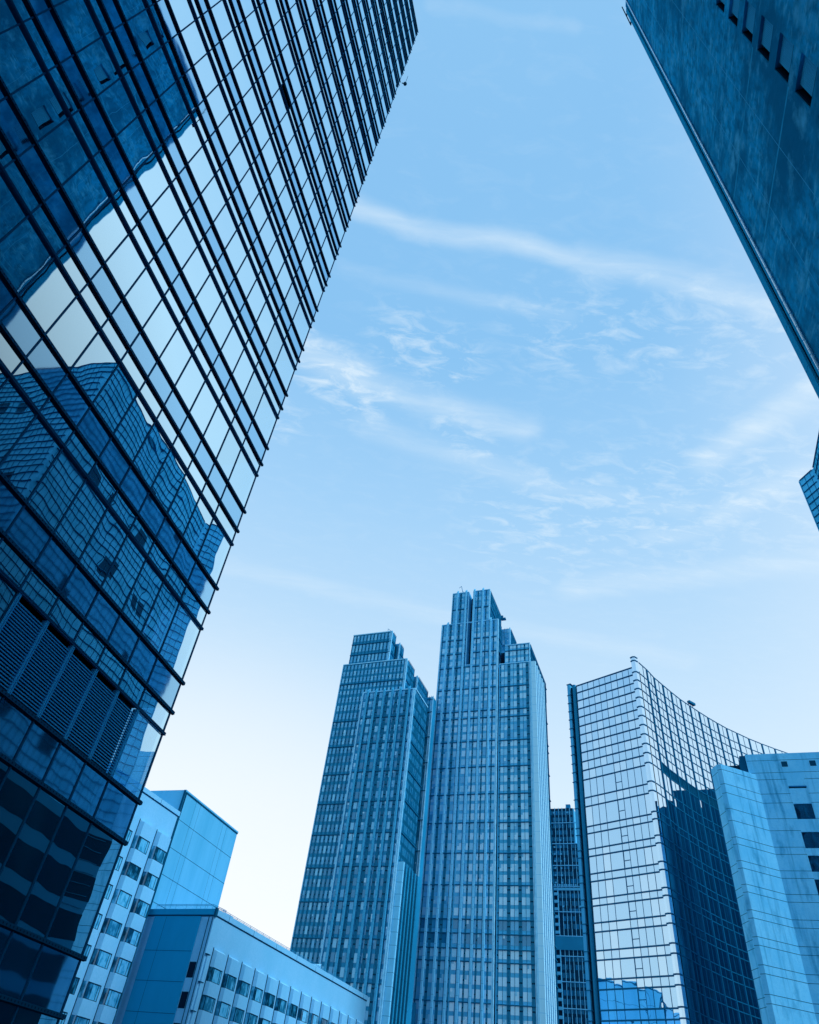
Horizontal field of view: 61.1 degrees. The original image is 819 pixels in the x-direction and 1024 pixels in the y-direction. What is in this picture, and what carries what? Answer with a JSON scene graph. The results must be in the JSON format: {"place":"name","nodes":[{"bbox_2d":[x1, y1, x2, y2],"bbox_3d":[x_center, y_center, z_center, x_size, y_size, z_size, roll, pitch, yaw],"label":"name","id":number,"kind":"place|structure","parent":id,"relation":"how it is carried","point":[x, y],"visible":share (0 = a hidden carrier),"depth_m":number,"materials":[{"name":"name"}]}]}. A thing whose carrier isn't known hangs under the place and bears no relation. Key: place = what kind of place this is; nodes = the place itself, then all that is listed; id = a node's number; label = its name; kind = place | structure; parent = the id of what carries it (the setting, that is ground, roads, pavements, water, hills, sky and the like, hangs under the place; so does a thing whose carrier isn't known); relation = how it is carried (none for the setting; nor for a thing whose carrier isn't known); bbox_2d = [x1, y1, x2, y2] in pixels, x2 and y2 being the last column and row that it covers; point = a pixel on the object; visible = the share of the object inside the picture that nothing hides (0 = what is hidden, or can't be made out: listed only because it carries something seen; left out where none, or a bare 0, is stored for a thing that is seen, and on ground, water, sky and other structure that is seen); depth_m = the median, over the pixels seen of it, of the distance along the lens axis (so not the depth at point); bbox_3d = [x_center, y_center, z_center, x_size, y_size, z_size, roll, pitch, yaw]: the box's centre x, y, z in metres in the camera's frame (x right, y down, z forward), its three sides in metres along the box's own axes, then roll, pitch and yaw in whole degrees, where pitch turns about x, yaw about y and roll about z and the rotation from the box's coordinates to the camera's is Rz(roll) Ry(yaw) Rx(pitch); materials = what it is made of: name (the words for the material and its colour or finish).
{"place":"outdoors","nodes":[
{"label":"outdoors","id":0,"kind":"place"},
{"bbox_2d":[59,764,180,1023],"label":"hotel slab","id":1,"kind":"structure","parent":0,"point":[98,987],"depth_m":82.21,"materials":[{"name":"concrete"}]},
{"bbox_2d":[114,904,367,1023],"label":"hotel wing","id":2,"kind":"structure","parent":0,"point":[217,965],"depth_m":84.48,"materials":[{"name":"blue concrete"}]},
{"bbox_2d":[178,991,188,1007],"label":"end window","id":3,"kind":"structure","parent":2,"relation":"in","point":[184,995],"depth_m":78.10,"materials":[{"name":"glass"}]},
{"bbox_2d":[186,962,195,977],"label":"end window","id":4,"kind":"structure","parent":2,"relation":"in","point":[190,972],"depth_m":80.06,"materials":[{"name":"glass"}]},
{"bbox_2d":[290,630,435,1023],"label":"stepped tower","id":5,"kind":"structure","parent":0,"point":[356,925],"depth_m":275.06,"materials":[{"name":"metal"}]},
{"bbox_2d":[330,952,334,961],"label":"window","id":6,"kind":"structure","parent":5,"relation":"in","point":[332,953],"depth_m":245.88,"materials":[{"name":"blue glass"}]},
{"bbox_2d":[332,938,336,947],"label":"window","id":7,"kind":"structure","parent":5,"relation":"in","point":[334,939],"depth_m":248.84,"materials":[{"name":"blue glass"}]},
{"bbox_2d":[334,926,338,933],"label":"window","id":8,"kind":"structure","parent":5,"relation":"in","point":[336,927],"depth_m":251.59,"materials":[{"name":"blue glass"}]},
{"bbox_2d":[339,967,344,976],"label":"window","id":9,"kind":"structure","parent":5,"relation":"in","point":[342,968],"depth_m":241.51,"materials":[{"name":"blue glass"}]},
{"bbox_2d":[341,953,346,961],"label":"window","id":10,"kind":"structure","parent":5,"relation":"in","point":[344,954],"depth_m":244.50,"materials":[{"name":"blue glass"}]},
{"bbox_2d":[343,939,348,947],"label":"window","id":11,"kind":"structure","parent":5,"relation":"in","point":[346,940],"depth_m":247.42,"materials":[{"name":"blue glass"}]},
{"bbox_2d":[345,926,349,933],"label":"window","id":12,"kind":"structure","parent":5,"relation":"in","point":[347,927],"depth_m":250.36,"materials":[{"name":"blue glass"}]},
{"bbox_2d":[347,914,351,921],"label":"window","id":13,"kind":"structure","parent":5,"relation":"in","point":[349,915],"depth_m":252.94,"materials":[{"name":"blue glass"}]},
{"bbox_2d":[351,968,354,977],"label":"window","id":14,"kind":"structure","parent":5,"relation":"in","point":[353,969],"depth_m":240.07,"materials":[{"name":"blue glass"}]},
{"bbox_2d":[367,984,371,992],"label":"window","id":15,"kind":"structure","parent":5,"relation":"in","point":[368,985],"depth_m":235.31,"materials":[{"name":"blue glass"}]},
{"bbox_2d":[368,969,372,978],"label":"window","id":16,"kind":"structure","parent":5,"relation":"in","point":[370,975],"depth_m":238.02,"materials":[{"name":"blue glass"}]},
{"bbox_2d":[370,954,374,963],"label":"window","id":17,"kind":"structure","parent":5,"relation":"in","point":[372,958],"depth_m":241.12,"materials":[{"name":"blue glass"}]},
{"bbox_2d":[372,939,376,948],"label":"window","id":18,"kind":"structure","parent":5,"relation":"in","point":[374,941],"depth_m":244.20,"materials":[{"name":"blue glass"}]},
{"bbox_2d":[373,927,377,934],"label":"window","id":19,"kind":"structure","parent":5,"relation":"in","point":[375,928],"depth_m":246.93,"materials":[{"name":"blue glass"}]},
{"bbox_2d":[375,914,379,921],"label":"window","id":20,"kind":"structure","parent":5,"relation":"in","point":[377,915],"depth_m":249.81,"materials":[{"name":"blue glass"}]},
{"bbox_2d":[376,902,380,909],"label":"window","id":21,"kind":"structure","parent":5,"relation":"in","point":[378,903],"depth_m":252.45,"materials":[{"name":"blue glass"}]},
{"bbox_2d":[378,890,381,897],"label":"window","id":22,"kind":"structure","parent":5,"relation":"in","point":[379,891],"depth_m":255.24,"materials":[{"name":"blue glass"}]},
{"bbox_2d":[379,878,383,885],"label":"window","id":23,"kind":"structure","parent":5,"relation":"in","point":[381,879],"depth_m":257.93,"materials":[{"name":"blue glass"}]},
{"bbox_2d":[382,855,385,862],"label":"window","id":24,"kind":"structure","parent":5,"relation":"in","point":[384,856],"depth_m":263.44,"materials":[{"name":"blue glass"}]},
{"bbox_2d":[110,0,818,950],"label":"sky","id":25,"kind":"structure","parent":0,"point":[544,366],"materials":[{"name":"blue"}]},
{"bbox_2d":[411,586,558,1023],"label":"stepped tower","id":26,"kind":"structure","parent":0,"point":[486,948],"depth_m":287.93,"materials":[{"name":"metal"}]},
{"bbox_2d":[416,986,419,994],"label":"window","id":27,"kind":"structure","parent":26,"relation":"in","point":[417,987],"depth_m":257.96,"materials":[{"name":"blue glass"}]},
{"bbox_2d":[420,933,423,941],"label":"window","id":28,"kind":"structure","parent":26,"relation":"in","point":[421,934],"depth_m":269.85,"materials":[{"name":"blue glass"}]},
{"bbox_2d":[421,919,424,927],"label":"window","id":29,"kind":"structure","parent":26,"relation":"in","point":[422,920],"depth_m":273.10,"materials":[{"name":"blue glass"}]},
{"bbox_2d":[427,987,430,995],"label":"window","id":30,"kind":"structure","parent":26,"relation":"in","point":[429,988],"depth_m":256.49,"materials":[{"name":"blue glass"}]},
{"bbox_2d":[428,973,431,981],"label":"window","id":31,"kind":"structure","parent":26,"relation":"in","point":[429,975],"depth_m":259.51,"materials":[{"name":"blue glass"}]},
{"bbox_2d":[429,960,432,968],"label":"window","id":32,"kind":"structure","parent":26,"relation":"in","point":[430,961],"depth_m":262.38,"materials":[{"name":"blue glass"}]},
{"bbox_2d":[431,933,434,942],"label":"window","id":33,"kind":"structure","parent":26,"relation":"in","point":[432,934],"depth_m":268.40,"materials":[{"name":"blue glass"}]},
{"bbox_2d":[432,919,435,927],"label":"window","id":34,"kind":"structure","parent":26,"relation":"in","point":[433,920],"depth_m":271.83,"materials":[{"name":"blue glass"}]},
{"bbox_2d":[439,987,442,996],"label":"window","id":35,"kind":"structure","parent":26,"relation":"in","point":[440,989],"depth_m":255.14,"materials":[{"name":"blue glass"}]},
{"bbox_2d":[439,974,443,982],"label":"window","id":36,"kind":"structure","parent":26,"relation":"in","point":[441,975],"depth_m":258.06,"materials":[{"name":"blue glass"}]},
{"bbox_2d":[440,961,443,969],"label":"window","id":37,"kind":"structure","parent":26,"relation":"in","point":[442,962],"depth_m":260.91,"materials":[{"name":"blue glass"}]},
{"bbox_2d":[442,933,445,942],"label":"window","id":38,"kind":"structure","parent":26,"relation":"in","point":[443,934],"depth_m":267.10,"materials":[{"name":"blue glass"}]},
{"bbox_2d":[443,919,446,927],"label":"window","id":39,"kind":"structure","parent":26,"relation":"in","point":[444,920],"depth_m":270.51,"materials":[{"name":"blue glass"}]},
{"bbox_2d":[448,1016,453,1023],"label":"window","id":40,"kind":"structure","parent":26,"relation":"in","point":[450,1021],"depth_m":248.23,"materials":[{"name":"blue glass"}]},
{"bbox_2d":[449,1002,453,1010],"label":"window","id":41,"kind":"structure","parent":26,"relation":"in","point":[451,1004],"depth_m":251.04,"materials":[{"name":"blue glass"}]},
{"bbox_2d":[450,988,454,996],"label":"window","id":42,"kind":"structure","parent":26,"relation":"in","point":[452,990],"depth_m":253.87,"materials":[{"name":"blue glass"}]},
{"bbox_2d":[450,974,454,983],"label":"window","id":43,"kind":"structure","parent":26,"relation":"in","point":[452,980],"depth_m":256.68,"materials":[{"name":"blue glass"}]},
{"bbox_2d":[451,961,455,969],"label":"window","id":44,"kind":"structure","parent":26,"relation":"in","point":[453,963],"depth_m":259.70,"materials":[{"name":"blue glass"}]},
{"bbox_2d":[452,933,456,942],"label":"window","id":45,"kind":"structure","parent":26,"relation":"in","point":[454,940],"depth_m":265.73,"materials":[{"name":"blue glass"}]},
{"bbox_2d":[452,948,456,956],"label":"window","id":46,"kind":"structure","parent":26,"relation":"in","point":[454,950],"depth_m":262.63,"materials":[{"name":"blue glass"}]},
{"bbox_2d":[453,919,457,928],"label":"window","id":47,"kind":"structure","parent":26,"relation":"in","point":[455,921],"depth_m":269.06,"materials":[{"name":"blue glass"}]},
{"bbox_2d":[454,896,458,903],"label":"window","id":48,"kind":"structure","parent":26,"relation":"in","point":[456,901],"depth_m":274.70,"materials":[{"name":"blue glass"}]},
{"bbox_2d":[455,885,458,892],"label":"window","id":49,"kind":"structure","parent":26,"relation":"in","point":[456,886],"depth_m":277.60,"materials":[{"name":"blue glass"}]},
{"bbox_2d":[455,874,459,880],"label":"window","id":50,"kind":"structure","parent":26,"relation":"in","point":[457,878],"depth_m":280.32,"materials":[{"name":"blue glass"}]},
{"bbox_2d":[457,833,461,839],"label":"window","id":51,"kind":"structure","parent":26,"relation":"in","point":[459,834],"depth_m":291.21,"materials":[{"name":"blue glass"}]},
{"bbox_2d":[461,934,463,943],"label":"window","id":52,"kind":"structure","parent":26,"relation":"in","point":[462,935],"depth_m":264.76,"materials":[{"name":"blue glass"}]},
{"bbox_2d":[463,1003,467,1011],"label":"window","id":53,"kind":"structure","parent":26,"relation":"in","point":[465,1007],"depth_m":249.39,"materials":[{"name":"blue glass"}]},
{"bbox_2d":[464,989,467,997],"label":"window","id":54,"kind":"structure","parent":26,"relation":"in","point":[465,990],"depth_m":252.26,"materials":[{"name":"blue glass"}]},
{"bbox_2d":[464,975,468,983],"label":"window","id":55,"kind":"structure","parent":26,"relation":"in","point":[466,978],"depth_m":255.24,"materials":[{"name":"blue glass"}]},
{"bbox_2d":[465,962,468,970],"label":"window","id":56,"kind":"structure","parent":26,"relation":"in","point":[466,963],"depth_m":257.99,"materials":[{"name":"blue glass"}]},
{"bbox_2d":[465,949,469,956],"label":"window","id":57,"kind":"structure","parent":26,"relation":"in","point":[467,950],"depth_m":261.04,"materials":[{"name":"blue glass"}]},
{"bbox_2d":[466,934,469,943],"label":"window","id":58,"kind":"structure","parent":26,"relation":"in","point":[467,935],"depth_m":264.11,"materials":[{"name":"blue glass"}]},
{"bbox_2d":[466,920,470,928],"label":"window","id":59,"kind":"structure","parent":26,"relation":"in","point":[468,921],"depth_m":267.42,"materials":[{"name":"blue glass"}]},
{"bbox_2d":[475,1004,479,1012],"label":"window","id":60,"kind":"structure","parent":26,"relation":"in","point":[477,1006],"depth_m":247.99,"materials":[{"name":"blue glass"}]},
{"bbox_2d":[476,989,479,998],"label":"window","id":61,"kind":"structure","parent":26,"relation":"in","point":[477,990],"depth_m":250.91,"materials":[{"name":"blue glass"}]},
{"bbox_2d":[476,976,479,984],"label":"window","id":62,"kind":"structure","parent":26,"relation":"in","point":[477,977],"depth_m":253.81,"materials":[{"name":"blue glass"}]},
{"bbox_2d":[476,962,480,970],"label":"window","id":63,"kind":"structure","parent":26,"relation":"in","point":[478,968],"depth_m":256.68,"materials":[{"name":"blue glass"}]},
{"bbox_2d":[477,934,480,943],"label":"window","id":64,"kind":"structure","parent":26,"relation":"in","point":[478,935],"depth_m":262.89,"materials":[{"name":"blue glass"}]},
{"bbox_2d":[477,949,480,957],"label":"window","id":65,"kind":"structure","parent":26,"relation":"in","point":[478,950],"depth_m":259.61,"materials":[{"name":"blue glass"}]},
{"bbox_2d":[478,920,481,928],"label":"window","id":66,"kind":"structure","parent":26,"relation":"in","point":[479,921],"depth_m":266.12,"materials":[{"name":"blue glass"}]},
{"bbox_2d":[489,934,491,944],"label":"window","id":67,"kind":"structure","parent":26,"relation":"in","point":[490,935],"depth_m":261.61,"materials":[{"name":"blue glass"}]},
{"bbox_2d":[499,935,502,944],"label":"window","id":68,"kind":"structure","parent":26,"relation":"in","point":[500,936],"depth_m":260.78,"materials":[{"name":"blue glass"}]},
{"bbox_2d":[499,921,502,929],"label":"window","id":69,"kind":"structure","parent":26,"relation":"in","point":[500,922],"depth_m":264.08,"materials":[{"name":"blue glass"}]},
{"bbox_2d":[503,935,506,944],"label":"window","id":70,"kind":"structure","parent":26,"relation":"in","point":[504,936],"depth_m":260.34,"materials":[{"name":"blue glass"}]},
{"bbox_2d":[503,921,506,929],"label":"window","id":71,"kind":"structure","parent":26,"relation":"in","point":[504,922],"depth_m":263.63,"materials":[{"name":"blue glass"}]},
{"bbox_2d":[511,935,513,945],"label":"window","id":72,"kind":"structure","parent":26,"relation":"in","point":[512,936],"depth_m":259.38,"materials":[{"name":"blue glass"}]},
{"bbox_2d":[511,991,514,1000],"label":"window","id":73,"kind":"structure","parent":26,"relation":"in","point":[512,993],"depth_m":247.51,"materials":[{"name":"blue glass"}]},
{"bbox_2d":[515,935,518,945],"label":"window","id":74,"kind":"structure","parent":26,"relation":"in","point":[516,937],"depth_m":258.88,"materials":[{"name":"blue glass"}]},
{"bbox_2d":[515,921,518,930],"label":"window","id":75,"kind":"structure","parent":26,"relation":"in","point":[516,922],"depth_m":262.19,"materials":[{"name":"blue glass"}]},
{"bbox_2d":[515,992,518,1000],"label":"window","id":76,"kind":"structure","parent":26,"relation":"in","point":[516,993],"depth_m":247.05,"materials":[{"name":"blue glass"}]},
{"bbox_2d":[515,978,518,986],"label":"window","id":77,"kind":"structure","parent":26,"relation":"in","point":[516,979],"depth_m":249.90,"materials":[{"name":"blue glass"}]},
{"bbox_2d":[522,936,525,945],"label":"window","id":78,"kind":"structure","parent":26,"relation":"in","point":[523,937],"depth_m":258.06,"materials":[{"name":"blue glass"}]},
{"bbox_2d":[522,921,525,930],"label":"window","id":79,"kind":"structure","parent":26,"relation":"in","point":[523,922],"depth_m":261.42,"materials":[{"name":"blue glass"}]},
{"bbox_2d":[523,992,526,1001],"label":"window","id":80,"kind":"structure","parent":26,"relation":"in","point":[524,993],"depth_m":246.15,"materials":[{"name":"blue glass"}]},
{"bbox_2d":[523,978,526,987],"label":"window","id":81,"kind":"structure","parent":26,"relation":"in","point":[524,979],"depth_m":249.08,"materials":[{"name":"blue glass"}]},
{"bbox_2d":[527,936,530,945],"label":"window","id":82,"kind":"structure","parent":26,"relation":"in","point":[528,937],"depth_m":257.52,"materials":[{"name":"blue glass"}]},
{"bbox_2d":[527,921,530,930],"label":"window","id":83,"kind":"structure","parent":26,"relation":"in","point":[528,922],"depth_m":260.78,"materials":[{"name":"blue glass"}]},
{"bbox_2d":[527,965,530,973],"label":"window","id":84,"kind":"structure","parent":26,"relation":"in","point":[528,966],"depth_m":251.40,"materials":[{"name":"blue glass"}]},
{"bbox_2d":[527,978,531,987],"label":"window","id":85,"kind":"structure","parent":26,"relation":"in","point":[529,984],"depth_m":248.50,"materials":[{"name":"blue glass"}]},
{"bbox_2d":[528,992,531,1001],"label":"window","id":86,"kind":"structure","parent":26,"relation":"in","point":[529,993],"depth_m":245.64,"materials":[{"name":"blue glass"}]},
{"bbox_2d":[551,804,588,1023],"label":"residential tower","id":87,"kind":"structure","parent":0,"point":[572,997],"depth_m":327.48,"materials":[{"name":"glass"}]},
{"label":"ground","id":88,"kind":"structure","parent":0,"visible":0},
{"bbox_2d":[113,790,237,1023],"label":"blank block","id":89,"kind":"structure","parent":88,"relation":"on","point":[197,861],"depth_m":97.56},
{"bbox_2d":[0,0,418,1023],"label":"glass tower","id":90,"kind":"structure","parent":88,"relation":"on","point":[182,182],"depth_m":23.13,"materials":[{"name":"glass"}]},
{"bbox_2d":[567,656,786,1023],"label":"curved glass block","id":91,"kind":"structure","parent":88,"relation":"on","point":[664,941],"depth_m":117.18,"materials":[{"name":"blue glass"}]},
{"bbox_2d":[622,0,818,397],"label":"stone building","id":92,"kind":"structure","parent":88,"relation":"on","point":[739,79],"depth_m":30.64,"materials":[{"name":"stone"}]},
{"bbox_2d":[717,0,724,11],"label":"louvred window","id":93,"kind":"structure","parent":92,"relation":"in","point":[720,5],"depth_m":35.61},
{"bbox_2d":[729,0,739,25],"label":"louvred window","id":94,"kind":"structure","parent":92,"relation":"in","point":[735,8],"depth_m":33.45,"materials":[{"name":"blue glass"}]},
{"bbox_2d":[743,2,755,42],"bbox_3d":[15.326,-21.990,31.085,0.240,1.950,1.312,-4,-44,12],"label":"louvred window","id":95,"kind":"structure","parent":92,"relation":"in","point":[750,19],"depth_m":31.31,"materials":[{"name":"blue glass"}]},
{"bbox_2d":[758,18,773,60],"bbox_3d":[15.037,-19.871,29.082,0.240,1.950,1.312,-4,-44,12],"label":"louvred window","id":96,"kind":"structure","parent":92,"relation":"in","point":[768,27],"depth_m":29.30,"materials":[{"name":"blue glass"}]},
{"bbox_2d":[776,35,793,81],"bbox_3d":[14.748,-17.753,27.079,0.240,1.950,1.312,-4,-44,12],"label":"louvred window","id":97,"kind":"structure","parent":92,"relation":"in","point":[787,47],"depth_m":27.29,"materials":[{"name":"blue glass"}]},
{"bbox_2d":[796,56,817,105],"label":"louvred window","id":98,"kind":"structure","parent":92,"relation":"in","point":[809,71],"depth_m":25.26,"materials":[{"name":"blue glass"}]},
{"bbox_2d":[711,752,818,1023],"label":"concrete building","id":99,"kind":"structure","parent":88,"relation":"on","point":[768,805],"depth_m":99.80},
{"bbox_2d":[794,804,815,818],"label":"window","id":100,"kind":"structure","parent":99,"relation":"in","point":[803,811],"depth_m":105.03,"materials":[{"name":"blue glass"}]},
{"bbox_2d":[801,832,818,847],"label":"window","id":101,"kind":"structure","parent":99,"relation":"in","point":[811,839],"depth_m":102.32,"materials":[{"name":"blue glass"}]},
{"bbox_2d":[808,856,818,871],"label":"window","id":102,"kind":"structure","parent":99,"relation":"in","point":[814,860],"depth_m":100.23,"materials":[{"name":"blue glass"}]},
{"bbox_2d":[815,880,818,894],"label":"window","id":103,"kind":"structure","parent":99,"relation":"in","point":[816,881],"depth_m":98.35,"materials":[{"name":"blue glass"}]},
{"bbox_2d":[799,433,818,530],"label":"glass office","id":104,"kind":"structure","parent":88,"relation":"on","point":[809,483],"depth_m":97.70,"materials":[{"name":"blue glass"}]}
]}

